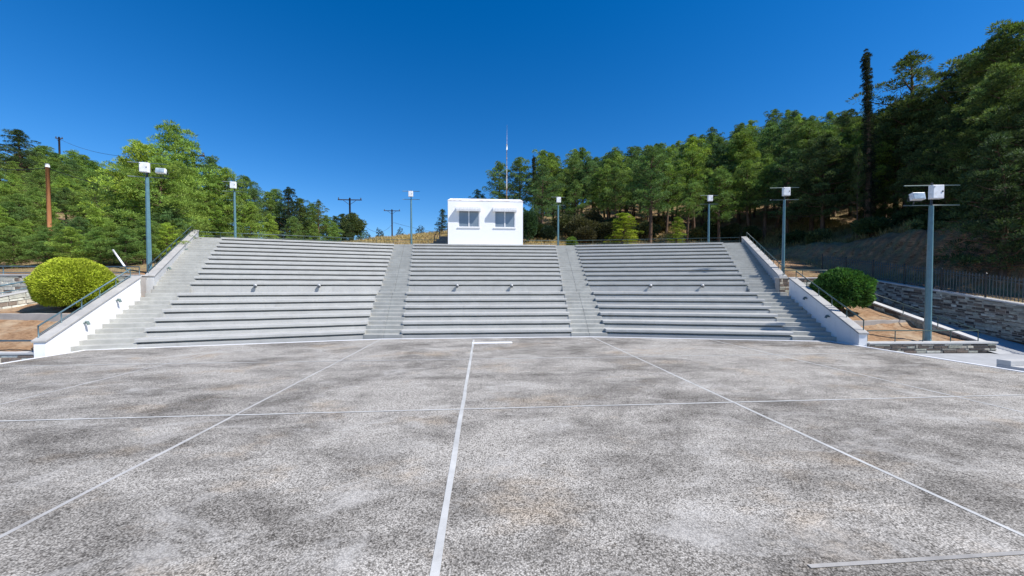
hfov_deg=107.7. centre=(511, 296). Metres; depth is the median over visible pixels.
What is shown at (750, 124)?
pine tree
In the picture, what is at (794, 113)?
pine tree
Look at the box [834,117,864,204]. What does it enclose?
pine tree
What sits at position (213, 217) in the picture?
pine tree
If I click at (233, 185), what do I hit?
lamp post
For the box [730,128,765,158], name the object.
pine tree
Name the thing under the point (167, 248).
railing
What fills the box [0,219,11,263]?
pine tree
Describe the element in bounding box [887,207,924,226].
shrub
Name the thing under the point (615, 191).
pine tree
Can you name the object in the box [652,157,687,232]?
pine tree
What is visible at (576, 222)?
shrub
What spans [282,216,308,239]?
pine tree
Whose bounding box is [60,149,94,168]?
pine tree
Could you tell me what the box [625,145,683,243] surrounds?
pine tree
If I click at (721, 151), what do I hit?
pine tree
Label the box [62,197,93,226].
pine tree
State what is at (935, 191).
lamp post
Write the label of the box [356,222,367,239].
pine tree
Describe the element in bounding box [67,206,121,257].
pine tree
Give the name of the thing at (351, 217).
round tree
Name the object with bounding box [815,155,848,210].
pine tree
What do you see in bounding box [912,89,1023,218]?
pine tree
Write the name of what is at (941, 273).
iron fence
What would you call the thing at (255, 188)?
pine tree
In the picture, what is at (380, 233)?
shrub
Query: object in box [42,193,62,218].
pine tree
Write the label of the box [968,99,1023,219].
pine tree
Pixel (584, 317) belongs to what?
aisle stairs
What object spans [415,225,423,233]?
shrub
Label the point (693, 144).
pine tree
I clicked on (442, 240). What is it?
entrance landing
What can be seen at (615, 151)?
pine tree
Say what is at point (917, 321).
stone wall
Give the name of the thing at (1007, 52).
pine tree
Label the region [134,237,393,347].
seating block
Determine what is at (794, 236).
shrub
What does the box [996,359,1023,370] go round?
concrete step
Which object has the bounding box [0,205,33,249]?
pine tree
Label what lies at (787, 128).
pine tree
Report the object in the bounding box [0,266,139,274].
railing
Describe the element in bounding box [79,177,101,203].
pine tree
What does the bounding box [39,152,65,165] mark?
pine tree
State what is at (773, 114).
pine tree
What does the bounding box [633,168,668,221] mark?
pine tree
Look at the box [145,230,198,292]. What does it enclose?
stair wall
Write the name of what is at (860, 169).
pine tree
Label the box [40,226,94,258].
pine tree
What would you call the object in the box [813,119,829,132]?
pine tree
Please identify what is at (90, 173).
pine tree
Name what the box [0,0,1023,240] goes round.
sky
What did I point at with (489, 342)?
ground plate
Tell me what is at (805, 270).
railing
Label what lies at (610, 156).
pine tree
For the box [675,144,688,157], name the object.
pine tree
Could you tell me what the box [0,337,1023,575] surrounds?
ground
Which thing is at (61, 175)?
pine tree
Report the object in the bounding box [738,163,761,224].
pine tree
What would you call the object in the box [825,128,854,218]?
pine tree
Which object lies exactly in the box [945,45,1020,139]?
pine tree
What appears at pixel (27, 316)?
concrete kerb
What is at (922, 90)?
pine tree
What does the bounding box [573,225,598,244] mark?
shrub
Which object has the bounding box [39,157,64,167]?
pine tree
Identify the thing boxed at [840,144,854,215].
pine tree
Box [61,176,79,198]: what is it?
pine tree
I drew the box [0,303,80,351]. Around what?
soil
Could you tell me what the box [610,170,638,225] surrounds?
pine tree
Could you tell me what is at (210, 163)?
pine tree
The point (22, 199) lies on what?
pine tree
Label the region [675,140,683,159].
pine tree
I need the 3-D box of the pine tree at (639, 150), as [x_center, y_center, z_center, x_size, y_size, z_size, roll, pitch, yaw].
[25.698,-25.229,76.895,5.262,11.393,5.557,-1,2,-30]
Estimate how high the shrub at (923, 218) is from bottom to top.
1.727 m
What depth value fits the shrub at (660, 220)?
46.83 m
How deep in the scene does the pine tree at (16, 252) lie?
21.63 m
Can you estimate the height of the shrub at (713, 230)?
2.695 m
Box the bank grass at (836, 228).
[741,211,1016,247]
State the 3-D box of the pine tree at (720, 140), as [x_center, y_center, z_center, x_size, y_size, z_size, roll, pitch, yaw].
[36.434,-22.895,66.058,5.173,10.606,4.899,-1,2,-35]
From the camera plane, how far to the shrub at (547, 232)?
40.77 m
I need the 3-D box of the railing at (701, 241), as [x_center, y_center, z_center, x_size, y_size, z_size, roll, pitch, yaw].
[10.520,-4.845,33.838,18.742,0.652,0.707,0,2,6]
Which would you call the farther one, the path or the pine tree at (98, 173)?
the pine tree at (98, 173)
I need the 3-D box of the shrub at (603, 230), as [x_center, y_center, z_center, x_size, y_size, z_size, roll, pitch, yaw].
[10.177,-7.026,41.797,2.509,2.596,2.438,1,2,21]
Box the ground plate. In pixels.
[472,342,511,343]
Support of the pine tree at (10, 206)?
on the hillside
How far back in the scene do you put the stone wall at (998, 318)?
18.71 m
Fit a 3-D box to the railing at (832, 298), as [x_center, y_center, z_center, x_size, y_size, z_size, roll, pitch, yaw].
[15.473,0.013,18.482,0.056,2.779,5.365,0,2,11]
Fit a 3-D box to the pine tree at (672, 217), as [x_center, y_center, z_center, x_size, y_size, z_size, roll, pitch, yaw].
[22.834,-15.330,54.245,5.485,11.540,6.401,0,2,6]
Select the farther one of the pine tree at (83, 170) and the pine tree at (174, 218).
the pine tree at (83, 170)
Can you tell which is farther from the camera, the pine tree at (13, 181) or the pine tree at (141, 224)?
the pine tree at (13, 181)
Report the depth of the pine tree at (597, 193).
49.86 m
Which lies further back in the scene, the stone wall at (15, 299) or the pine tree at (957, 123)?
the pine tree at (957, 123)
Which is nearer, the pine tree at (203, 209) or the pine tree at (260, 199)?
the pine tree at (203, 209)
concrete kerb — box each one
[0,313,71,321]
[853,319,905,325]
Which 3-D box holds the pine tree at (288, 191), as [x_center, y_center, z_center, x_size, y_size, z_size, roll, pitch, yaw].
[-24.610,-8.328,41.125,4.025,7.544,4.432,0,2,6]
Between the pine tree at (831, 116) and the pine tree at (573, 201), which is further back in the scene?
the pine tree at (831, 116)
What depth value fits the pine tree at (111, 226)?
23.75 m
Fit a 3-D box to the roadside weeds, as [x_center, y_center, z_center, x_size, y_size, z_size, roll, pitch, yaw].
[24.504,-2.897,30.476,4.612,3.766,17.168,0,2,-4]
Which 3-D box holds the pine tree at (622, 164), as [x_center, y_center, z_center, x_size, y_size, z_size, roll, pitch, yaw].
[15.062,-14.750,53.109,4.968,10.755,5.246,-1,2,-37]
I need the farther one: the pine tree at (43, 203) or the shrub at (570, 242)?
the shrub at (570, 242)
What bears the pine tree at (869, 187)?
on the hillside
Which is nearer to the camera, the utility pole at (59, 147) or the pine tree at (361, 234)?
the pine tree at (361, 234)
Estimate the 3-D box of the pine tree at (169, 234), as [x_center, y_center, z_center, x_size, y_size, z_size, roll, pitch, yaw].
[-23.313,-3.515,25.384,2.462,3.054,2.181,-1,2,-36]
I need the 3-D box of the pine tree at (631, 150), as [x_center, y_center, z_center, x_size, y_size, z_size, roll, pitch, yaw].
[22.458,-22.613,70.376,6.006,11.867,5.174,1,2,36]
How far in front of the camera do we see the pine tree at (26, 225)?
24.42 m
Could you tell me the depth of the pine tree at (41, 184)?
36.98 m
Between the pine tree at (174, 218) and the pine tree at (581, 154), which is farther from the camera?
the pine tree at (581, 154)
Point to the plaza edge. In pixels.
(535, 337)
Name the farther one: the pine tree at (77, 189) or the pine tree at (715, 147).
the pine tree at (715, 147)
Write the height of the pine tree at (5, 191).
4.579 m
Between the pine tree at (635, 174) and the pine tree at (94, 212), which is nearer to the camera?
the pine tree at (94, 212)
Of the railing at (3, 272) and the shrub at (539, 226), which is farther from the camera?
the shrub at (539, 226)
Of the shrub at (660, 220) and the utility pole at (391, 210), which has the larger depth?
the utility pole at (391, 210)
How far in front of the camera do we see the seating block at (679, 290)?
22.40 m
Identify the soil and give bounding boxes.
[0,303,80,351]
[804,306,965,340]
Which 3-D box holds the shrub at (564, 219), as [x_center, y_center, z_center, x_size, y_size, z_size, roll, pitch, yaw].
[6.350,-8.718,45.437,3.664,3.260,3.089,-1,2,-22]
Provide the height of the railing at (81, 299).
2.760 m
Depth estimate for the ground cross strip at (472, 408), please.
7.90 m
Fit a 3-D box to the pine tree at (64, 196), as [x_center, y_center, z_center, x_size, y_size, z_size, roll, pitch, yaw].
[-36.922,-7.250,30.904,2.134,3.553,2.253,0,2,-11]
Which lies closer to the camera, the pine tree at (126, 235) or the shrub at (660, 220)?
the pine tree at (126, 235)
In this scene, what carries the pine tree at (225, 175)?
on the hillside
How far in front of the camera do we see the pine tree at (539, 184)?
44.00 m
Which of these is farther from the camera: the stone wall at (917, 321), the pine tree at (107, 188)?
the pine tree at (107, 188)
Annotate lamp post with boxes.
[127,161,168,271]
[222,181,245,237]
[403,191,419,243]
[556,196,564,244]
[700,194,717,242]
[780,186,798,272]
[903,183,959,340]
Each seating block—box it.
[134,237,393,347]
[401,244,571,337]
[576,242,793,339]
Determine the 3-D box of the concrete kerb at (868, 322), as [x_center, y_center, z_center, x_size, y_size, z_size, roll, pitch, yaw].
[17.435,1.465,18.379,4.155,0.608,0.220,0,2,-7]
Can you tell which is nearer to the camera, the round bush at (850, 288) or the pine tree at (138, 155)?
the round bush at (850, 288)
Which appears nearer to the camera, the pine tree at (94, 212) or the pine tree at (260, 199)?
the pine tree at (94, 212)
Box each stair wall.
[31,276,141,357]
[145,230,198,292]
[741,236,787,282]
[788,277,868,346]
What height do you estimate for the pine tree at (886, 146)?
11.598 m
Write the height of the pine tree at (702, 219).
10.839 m
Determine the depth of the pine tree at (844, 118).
46.26 m
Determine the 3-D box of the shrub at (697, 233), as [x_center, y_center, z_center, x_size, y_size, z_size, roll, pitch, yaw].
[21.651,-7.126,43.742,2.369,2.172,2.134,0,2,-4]
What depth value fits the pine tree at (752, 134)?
53.95 m
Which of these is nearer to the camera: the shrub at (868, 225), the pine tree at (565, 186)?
the shrub at (868, 225)
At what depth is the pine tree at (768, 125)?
75.92 m
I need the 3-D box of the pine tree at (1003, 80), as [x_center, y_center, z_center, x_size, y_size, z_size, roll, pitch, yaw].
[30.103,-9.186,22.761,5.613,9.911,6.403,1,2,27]
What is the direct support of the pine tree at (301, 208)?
on the hillside
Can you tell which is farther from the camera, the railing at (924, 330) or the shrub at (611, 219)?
the shrub at (611, 219)
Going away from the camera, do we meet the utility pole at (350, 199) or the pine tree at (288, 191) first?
the pine tree at (288, 191)
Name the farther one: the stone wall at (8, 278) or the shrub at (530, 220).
the shrub at (530, 220)
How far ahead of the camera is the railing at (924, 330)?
16.01 m
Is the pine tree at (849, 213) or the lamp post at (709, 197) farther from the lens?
the pine tree at (849, 213)
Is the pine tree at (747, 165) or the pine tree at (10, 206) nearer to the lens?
the pine tree at (10, 206)
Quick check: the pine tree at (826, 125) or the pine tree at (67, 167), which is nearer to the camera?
the pine tree at (67, 167)
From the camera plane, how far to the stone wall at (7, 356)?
13.46 m
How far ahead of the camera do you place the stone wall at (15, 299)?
17.02 m
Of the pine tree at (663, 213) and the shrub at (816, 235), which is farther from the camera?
the pine tree at (663, 213)
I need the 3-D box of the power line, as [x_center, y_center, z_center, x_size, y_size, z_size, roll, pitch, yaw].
[-26.828,-9.534,38.580,0.044,3.199,28.459,0,2,17]
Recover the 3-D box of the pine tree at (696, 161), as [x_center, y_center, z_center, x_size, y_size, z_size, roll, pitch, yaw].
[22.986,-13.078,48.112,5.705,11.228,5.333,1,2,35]
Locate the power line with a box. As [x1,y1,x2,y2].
[50,169,279,219]
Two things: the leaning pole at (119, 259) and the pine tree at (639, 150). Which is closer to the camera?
the leaning pole at (119, 259)
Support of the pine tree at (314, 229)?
on the hillside
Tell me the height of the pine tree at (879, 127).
11.692 m
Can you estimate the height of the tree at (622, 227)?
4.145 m
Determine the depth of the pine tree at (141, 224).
24.02 m
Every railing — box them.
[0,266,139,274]
[0,281,26,293]
[0,340,30,341]
[37,269,130,337]
[148,226,192,272]
[199,231,428,243]
[525,237,739,244]
[746,232,784,274]
[783,270,826,276]
[796,271,863,329]
[867,294,978,341]
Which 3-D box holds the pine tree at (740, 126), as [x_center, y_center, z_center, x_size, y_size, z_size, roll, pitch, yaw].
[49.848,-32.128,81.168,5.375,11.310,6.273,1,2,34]
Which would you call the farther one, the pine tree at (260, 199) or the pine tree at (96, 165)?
the pine tree at (96, 165)
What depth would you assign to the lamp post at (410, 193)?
35.51 m
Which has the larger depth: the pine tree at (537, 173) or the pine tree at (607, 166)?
the pine tree at (537, 173)
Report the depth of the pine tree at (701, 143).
73.36 m
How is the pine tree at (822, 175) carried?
on the hillside
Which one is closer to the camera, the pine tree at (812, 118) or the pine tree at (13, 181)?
the pine tree at (13, 181)
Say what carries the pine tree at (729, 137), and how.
on the hillside
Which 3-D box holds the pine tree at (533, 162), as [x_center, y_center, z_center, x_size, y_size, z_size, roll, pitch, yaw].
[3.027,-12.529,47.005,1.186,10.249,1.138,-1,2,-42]
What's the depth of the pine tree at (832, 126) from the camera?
44.62 m
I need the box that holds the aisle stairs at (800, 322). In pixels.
[722,243,836,341]
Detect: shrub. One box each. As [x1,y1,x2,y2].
[375,228,383,236]
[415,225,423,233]
[523,207,538,241]
[528,222,544,238]
[540,224,556,239]
[549,212,573,236]
[562,213,599,237]
[565,237,577,244]
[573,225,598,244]
[585,207,604,224]
[595,221,613,242]
[605,217,626,237]
[632,220,663,240]
[652,215,665,230]
[688,227,706,240]
[698,220,723,240]
[720,223,741,240]
[742,225,762,241]
[779,229,806,245]
[804,227,832,244]
[850,216,892,236]
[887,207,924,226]
[911,210,949,229]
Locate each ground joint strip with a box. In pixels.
[0,339,380,537]
[593,337,1023,536]
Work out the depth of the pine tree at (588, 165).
49.48 m
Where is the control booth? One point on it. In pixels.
(485, 221)
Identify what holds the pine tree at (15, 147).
on the hillside
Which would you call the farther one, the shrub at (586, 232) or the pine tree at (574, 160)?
the pine tree at (574, 160)
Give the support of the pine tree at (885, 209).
on the hillside
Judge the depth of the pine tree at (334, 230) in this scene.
39.38 m
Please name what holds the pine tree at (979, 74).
on the hillside
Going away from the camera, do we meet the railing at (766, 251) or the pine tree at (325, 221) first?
the railing at (766, 251)
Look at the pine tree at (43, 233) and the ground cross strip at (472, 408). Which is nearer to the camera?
the ground cross strip at (472, 408)
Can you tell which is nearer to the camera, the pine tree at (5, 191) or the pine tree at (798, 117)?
the pine tree at (5, 191)
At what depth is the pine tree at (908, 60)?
32.79 m
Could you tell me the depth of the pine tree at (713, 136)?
74.82 m
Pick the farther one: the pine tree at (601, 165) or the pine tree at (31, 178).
the pine tree at (601, 165)
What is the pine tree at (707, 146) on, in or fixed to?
on the hillside
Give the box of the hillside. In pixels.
[0,182,1023,344]
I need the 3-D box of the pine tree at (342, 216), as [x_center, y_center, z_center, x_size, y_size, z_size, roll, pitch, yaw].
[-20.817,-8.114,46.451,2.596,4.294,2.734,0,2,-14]
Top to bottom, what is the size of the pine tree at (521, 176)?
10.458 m
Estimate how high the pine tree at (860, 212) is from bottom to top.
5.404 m
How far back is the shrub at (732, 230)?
43.49 m
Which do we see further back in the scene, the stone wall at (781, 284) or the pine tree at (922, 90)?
the pine tree at (922, 90)
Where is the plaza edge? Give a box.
[0,336,1023,371]
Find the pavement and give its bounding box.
[910,353,1023,366]
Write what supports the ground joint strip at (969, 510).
on the ground at (661, 488)
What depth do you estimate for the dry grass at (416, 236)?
43.21 m
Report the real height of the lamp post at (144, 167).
6.742 m
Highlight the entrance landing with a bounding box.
[430,226,447,243]
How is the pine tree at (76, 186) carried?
on the hillside
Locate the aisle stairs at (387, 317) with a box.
[363,244,413,338]
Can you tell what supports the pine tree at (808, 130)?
on the hillside
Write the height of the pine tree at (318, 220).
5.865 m
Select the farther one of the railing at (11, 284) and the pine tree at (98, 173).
the pine tree at (98, 173)
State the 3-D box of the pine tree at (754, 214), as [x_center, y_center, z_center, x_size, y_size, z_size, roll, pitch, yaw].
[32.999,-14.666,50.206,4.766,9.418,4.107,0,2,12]
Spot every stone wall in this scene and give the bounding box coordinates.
[0,274,147,296]
[0,290,36,308]
[0,351,33,362]
[774,277,816,295]
[867,341,997,352]
[868,301,985,340]
[874,280,1023,341]
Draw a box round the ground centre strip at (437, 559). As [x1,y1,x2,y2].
[430,340,473,575]
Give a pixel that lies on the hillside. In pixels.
(909, 239)
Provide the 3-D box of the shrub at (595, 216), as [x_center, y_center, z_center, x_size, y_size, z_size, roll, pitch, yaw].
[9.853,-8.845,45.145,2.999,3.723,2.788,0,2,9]
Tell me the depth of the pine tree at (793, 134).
44.25 m
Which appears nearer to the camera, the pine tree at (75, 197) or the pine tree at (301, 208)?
the pine tree at (75, 197)
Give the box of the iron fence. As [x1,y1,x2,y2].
[822,254,1023,302]
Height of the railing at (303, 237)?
0.612 m
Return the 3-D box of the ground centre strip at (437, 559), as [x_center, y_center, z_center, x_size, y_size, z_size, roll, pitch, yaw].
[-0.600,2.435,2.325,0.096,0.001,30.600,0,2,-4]
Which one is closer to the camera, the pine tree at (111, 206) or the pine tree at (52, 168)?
the pine tree at (111, 206)
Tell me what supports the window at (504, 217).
in the control booth
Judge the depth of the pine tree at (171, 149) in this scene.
31.31 m
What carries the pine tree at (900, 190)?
on the hillside
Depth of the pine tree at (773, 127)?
51.00 m
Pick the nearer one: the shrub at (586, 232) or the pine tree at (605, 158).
the shrub at (586, 232)
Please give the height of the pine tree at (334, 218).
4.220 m
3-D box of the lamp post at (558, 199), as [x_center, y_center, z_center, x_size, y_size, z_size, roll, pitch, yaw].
[4.559,-7.013,36.849,1.400,5.692,0.503,0,2,-4]
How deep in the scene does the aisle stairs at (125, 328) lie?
18.02 m
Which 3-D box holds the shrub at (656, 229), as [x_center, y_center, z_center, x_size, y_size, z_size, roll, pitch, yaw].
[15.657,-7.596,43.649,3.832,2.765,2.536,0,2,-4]
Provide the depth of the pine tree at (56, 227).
24.46 m
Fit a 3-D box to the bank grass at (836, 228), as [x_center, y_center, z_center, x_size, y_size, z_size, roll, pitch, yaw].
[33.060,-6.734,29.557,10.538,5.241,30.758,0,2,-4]
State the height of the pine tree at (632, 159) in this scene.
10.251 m
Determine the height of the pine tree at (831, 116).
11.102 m
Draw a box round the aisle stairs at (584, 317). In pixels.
[555,245,606,336]
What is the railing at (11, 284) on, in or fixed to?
on the stone wall at (15, 299)
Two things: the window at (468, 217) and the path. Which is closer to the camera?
the path
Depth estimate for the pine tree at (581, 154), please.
63.59 m
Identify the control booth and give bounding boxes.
[448,198,522,244]
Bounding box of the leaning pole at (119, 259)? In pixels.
[112,249,128,271]
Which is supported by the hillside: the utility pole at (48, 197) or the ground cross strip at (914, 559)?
the utility pole at (48, 197)
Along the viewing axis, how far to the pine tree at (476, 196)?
51.03 m
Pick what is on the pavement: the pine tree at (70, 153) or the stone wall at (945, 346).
the stone wall at (945, 346)
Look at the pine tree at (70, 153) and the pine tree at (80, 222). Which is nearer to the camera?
the pine tree at (80, 222)
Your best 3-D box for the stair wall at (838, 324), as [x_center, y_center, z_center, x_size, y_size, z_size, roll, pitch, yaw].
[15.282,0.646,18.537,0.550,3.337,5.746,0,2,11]
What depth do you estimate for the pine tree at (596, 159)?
53.30 m
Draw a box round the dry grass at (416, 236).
[339,217,710,244]
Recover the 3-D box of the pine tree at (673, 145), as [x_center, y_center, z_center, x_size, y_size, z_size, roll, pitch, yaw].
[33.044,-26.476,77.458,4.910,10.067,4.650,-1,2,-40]
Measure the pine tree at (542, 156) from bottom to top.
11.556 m
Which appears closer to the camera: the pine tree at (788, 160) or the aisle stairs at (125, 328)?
the aisle stairs at (125, 328)
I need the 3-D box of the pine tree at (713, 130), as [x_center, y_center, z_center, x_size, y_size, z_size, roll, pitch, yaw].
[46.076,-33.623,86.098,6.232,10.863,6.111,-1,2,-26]
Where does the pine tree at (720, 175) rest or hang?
on the hillside
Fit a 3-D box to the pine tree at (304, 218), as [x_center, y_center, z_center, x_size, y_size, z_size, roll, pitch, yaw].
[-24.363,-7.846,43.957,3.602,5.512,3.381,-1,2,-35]
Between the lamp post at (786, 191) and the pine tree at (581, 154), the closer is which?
the lamp post at (786, 191)
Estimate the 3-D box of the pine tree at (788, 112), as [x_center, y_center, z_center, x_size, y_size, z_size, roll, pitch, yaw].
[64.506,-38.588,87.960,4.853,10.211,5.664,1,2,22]
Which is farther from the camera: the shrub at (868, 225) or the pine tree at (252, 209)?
the pine tree at (252, 209)
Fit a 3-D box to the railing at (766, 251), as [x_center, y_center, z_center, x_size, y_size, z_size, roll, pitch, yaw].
[18.326,-3.371,27.370,0.056,3.907,9.422,1,2,20]
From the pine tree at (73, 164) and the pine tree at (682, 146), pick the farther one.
the pine tree at (682, 146)
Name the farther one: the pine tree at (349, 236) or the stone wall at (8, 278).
the pine tree at (349, 236)
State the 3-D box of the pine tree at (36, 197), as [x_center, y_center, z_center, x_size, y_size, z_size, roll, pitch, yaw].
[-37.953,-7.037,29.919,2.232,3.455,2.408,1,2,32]
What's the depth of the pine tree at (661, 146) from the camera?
47.59 m
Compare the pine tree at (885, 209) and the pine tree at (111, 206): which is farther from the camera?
the pine tree at (885, 209)
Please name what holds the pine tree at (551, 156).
on the hillside
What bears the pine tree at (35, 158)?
on the hillside
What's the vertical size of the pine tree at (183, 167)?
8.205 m
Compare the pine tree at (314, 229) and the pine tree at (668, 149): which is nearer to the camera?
the pine tree at (314, 229)
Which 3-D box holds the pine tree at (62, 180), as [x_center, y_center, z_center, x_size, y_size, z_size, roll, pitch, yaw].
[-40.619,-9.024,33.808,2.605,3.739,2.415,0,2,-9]
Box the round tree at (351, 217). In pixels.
[340,212,367,239]
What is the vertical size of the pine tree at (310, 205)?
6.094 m
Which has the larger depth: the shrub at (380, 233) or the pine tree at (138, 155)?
the shrub at (380, 233)
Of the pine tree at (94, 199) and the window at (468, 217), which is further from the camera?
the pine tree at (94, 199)
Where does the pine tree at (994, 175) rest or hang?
on the hillside
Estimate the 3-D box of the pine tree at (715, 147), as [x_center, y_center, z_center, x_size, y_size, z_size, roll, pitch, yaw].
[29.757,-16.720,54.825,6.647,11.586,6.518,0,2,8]
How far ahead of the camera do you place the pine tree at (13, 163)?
39.60 m
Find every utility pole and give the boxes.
[45,163,51,257]
[55,136,62,153]
[185,153,204,171]
[338,197,361,239]
[384,209,399,235]
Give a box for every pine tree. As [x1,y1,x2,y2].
[0,128,52,182]
[0,169,8,185]
[0,173,26,193]
[0,183,43,217]
[0,193,57,240]
[0,201,37,253]
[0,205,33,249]
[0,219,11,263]
[0,226,38,268]
[2,161,25,183]
[7,220,51,253]
[17,151,49,166]
[19,182,44,203]
[19,226,73,265]
[20,165,52,197]
[21,173,43,190]
[21,187,58,222]
[24,145,67,160]
[29,198,63,235]
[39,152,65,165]
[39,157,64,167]
[40,176,80,212]
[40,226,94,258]
[41,161,71,183]
[41,223,72,255]
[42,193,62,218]
[50,173,74,191]
[51,163,85,183]
[51,187,79,225]
[53,159,86,176]
[54,216,97,257]
[59,193,89,214]
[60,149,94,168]
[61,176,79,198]
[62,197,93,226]
[66,185,90,199]
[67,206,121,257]
[70,154,103,175]
[71,226,123,264]
[72,168,88,182]
[72,187,90,198]
[73,170,99,189]
[77,139,186,249]
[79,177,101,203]
[80,119,224,228]
[82,160,107,171]
[85,186,105,202]
[87,158,143,220]
[87,221,136,263]
[90,201,139,248]
[91,154,213,249]
[94,170,111,205]
[102,226,145,265]
[115,216,169,263]
[135,202,200,250]
[142,159,210,236]
[144,222,190,259]
[187,192,230,237]
[192,156,241,223]
[200,167,262,237]
[200,206,241,237]
[227,175,268,238]
[237,201,271,238]
[249,190,270,223]
[257,214,284,239]
[259,191,284,237]
[261,188,293,238]
[264,187,302,239]
[275,198,317,240]
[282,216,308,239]
[290,202,327,239]
[295,207,315,238]
[304,223,321,240]
[305,199,329,234]
[315,215,338,240]
[324,222,343,241]
[327,215,341,240]
[336,214,348,241]
[342,223,357,241]
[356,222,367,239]
[434,209,447,231]
[469,190,484,198]
[481,161,517,198]
[498,156,532,203]
[515,163,562,223]
[521,149,567,220]
[528,152,560,222]
[531,156,539,222]
[539,153,568,223]
[550,170,580,212]
[561,179,593,216]
[562,153,594,197]
[564,147,593,213]
[564,149,585,170]
[568,156,599,213]
[582,156,606,211]
[586,167,605,221]
[588,151,631,217]
[589,161,605,219]
[590,158,630,218]
[595,155,609,171]
[597,166,632,217]
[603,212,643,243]
[607,146,624,162]
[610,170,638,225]
[611,154,637,219]
[623,146,639,201]
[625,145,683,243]
[626,156,649,218]
[628,164,644,221]
[632,146,644,157]
[633,141,684,215]
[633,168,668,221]
[637,153,691,219]
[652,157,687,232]
[653,146,679,165]
[666,144,679,156]
[667,152,684,224]
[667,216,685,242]
[670,150,713,228]
[671,136,711,225]
[671,178,704,242]
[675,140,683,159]
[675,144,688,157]
[691,134,713,146]
[691,146,745,222]
[696,155,720,225]
[698,171,746,241]
[699,144,717,214]
[699,167,739,241]
[705,127,724,143]
[705,143,733,172]
[706,132,725,144]
[706,136,730,157]
[716,128,761,223]
[724,159,771,225]
[728,127,737,142]
[729,123,744,140]
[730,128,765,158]
[735,152,784,239]
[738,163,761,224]
[739,130,765,209]
[742,120,761,131]
[751,156,762,217]
[753,122,783,208]
[753,148,825,241]
[759,120,778,135]
[760,118,799,214]
[762,109,785,129]
[764,165,792,229]
[765,121,853,221]
[779,110,791,128]
[781,110,802,129]
[781,121,851,231]
[781,133,881,229]
[789,114,803,129]
[804,115,816,121]
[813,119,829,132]
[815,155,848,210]
[817,110,846,129]
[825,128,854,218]
[827,109,864,206]
[827,124,855,215]
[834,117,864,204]
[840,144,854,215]
[841,114,913,217]
[842,99,944,211]
[843,144,867,237]
[846,50,970,208]
[848,202,882,219]
[859,49,878,217]
[859,92,944,194]
[862,188,901,219]
[884,52,997,172]
[884,139,945,221]
[889,110,980,218]
[903,130,1023,280]
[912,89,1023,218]
[924,19,1023,141]
[924,70,986,158]
[928,39,1021,117]
[936,61,1023,176]
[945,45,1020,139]
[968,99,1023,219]
[1003,49,1022,89]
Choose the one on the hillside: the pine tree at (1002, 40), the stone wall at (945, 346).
the pine tree at (1002, 40)
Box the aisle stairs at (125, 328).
[70,237,221,351]
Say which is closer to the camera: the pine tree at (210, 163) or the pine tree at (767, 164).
the pine tree at (210, 163)
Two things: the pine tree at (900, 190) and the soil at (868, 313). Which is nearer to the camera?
the soil at (868, 313)
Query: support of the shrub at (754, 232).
on the hillside
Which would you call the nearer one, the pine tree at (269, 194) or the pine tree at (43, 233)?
the pine tree at (43, 233)
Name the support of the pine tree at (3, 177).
on the hillside
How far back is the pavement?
15.02 m
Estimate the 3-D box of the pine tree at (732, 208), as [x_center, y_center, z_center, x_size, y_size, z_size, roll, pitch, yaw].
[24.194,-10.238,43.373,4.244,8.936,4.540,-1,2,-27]
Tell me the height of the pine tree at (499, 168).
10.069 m
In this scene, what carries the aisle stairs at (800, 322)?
on the hillside
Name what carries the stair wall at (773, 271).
on the hillside
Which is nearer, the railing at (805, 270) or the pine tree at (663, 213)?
the railing at (805, 270)
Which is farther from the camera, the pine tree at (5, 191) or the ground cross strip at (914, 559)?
the pine tree at (5, 191)
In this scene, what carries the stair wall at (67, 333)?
on the ground at (661, 488)
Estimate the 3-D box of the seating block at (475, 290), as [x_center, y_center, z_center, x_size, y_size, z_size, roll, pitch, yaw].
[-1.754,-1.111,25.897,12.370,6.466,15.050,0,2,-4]
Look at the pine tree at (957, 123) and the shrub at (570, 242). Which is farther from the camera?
the shrub at (570, 242)
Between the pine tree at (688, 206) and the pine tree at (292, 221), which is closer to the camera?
the pine tree at (292, 221)
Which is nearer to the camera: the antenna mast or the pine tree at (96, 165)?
the antenna mast
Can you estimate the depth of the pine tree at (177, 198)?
27.04 m
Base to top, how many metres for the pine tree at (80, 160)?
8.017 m
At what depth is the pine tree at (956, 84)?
31.15 m
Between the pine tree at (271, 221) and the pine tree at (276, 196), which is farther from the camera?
the pine tree at (276, 196)
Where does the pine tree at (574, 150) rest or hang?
on the hillside
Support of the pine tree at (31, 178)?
on the hillside
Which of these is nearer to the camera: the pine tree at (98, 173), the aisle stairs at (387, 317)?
the aisle stairs at (387, 317)
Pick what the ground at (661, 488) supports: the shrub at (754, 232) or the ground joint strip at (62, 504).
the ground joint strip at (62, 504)
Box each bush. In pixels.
[23,257,118,308]
[809,266,878,312]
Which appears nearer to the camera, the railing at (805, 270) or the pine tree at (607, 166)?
the railing at (805, 270)
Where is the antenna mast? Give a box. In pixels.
[506,144,507,198]
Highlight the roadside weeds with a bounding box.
[762,233,965,281]
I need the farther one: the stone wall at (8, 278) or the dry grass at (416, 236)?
the dry grass at (416, 236)
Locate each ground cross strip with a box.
[2,352,1023,420]
[808,550,1023,567]
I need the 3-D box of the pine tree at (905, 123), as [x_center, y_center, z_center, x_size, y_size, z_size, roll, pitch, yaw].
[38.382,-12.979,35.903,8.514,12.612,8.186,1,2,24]
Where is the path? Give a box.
[921,317,1023,353]
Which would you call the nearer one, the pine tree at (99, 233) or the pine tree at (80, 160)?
the pine tree at (99, 233)
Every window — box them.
[456,207,480,227]
[493,207,516,228]
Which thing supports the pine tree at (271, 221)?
on the hillside

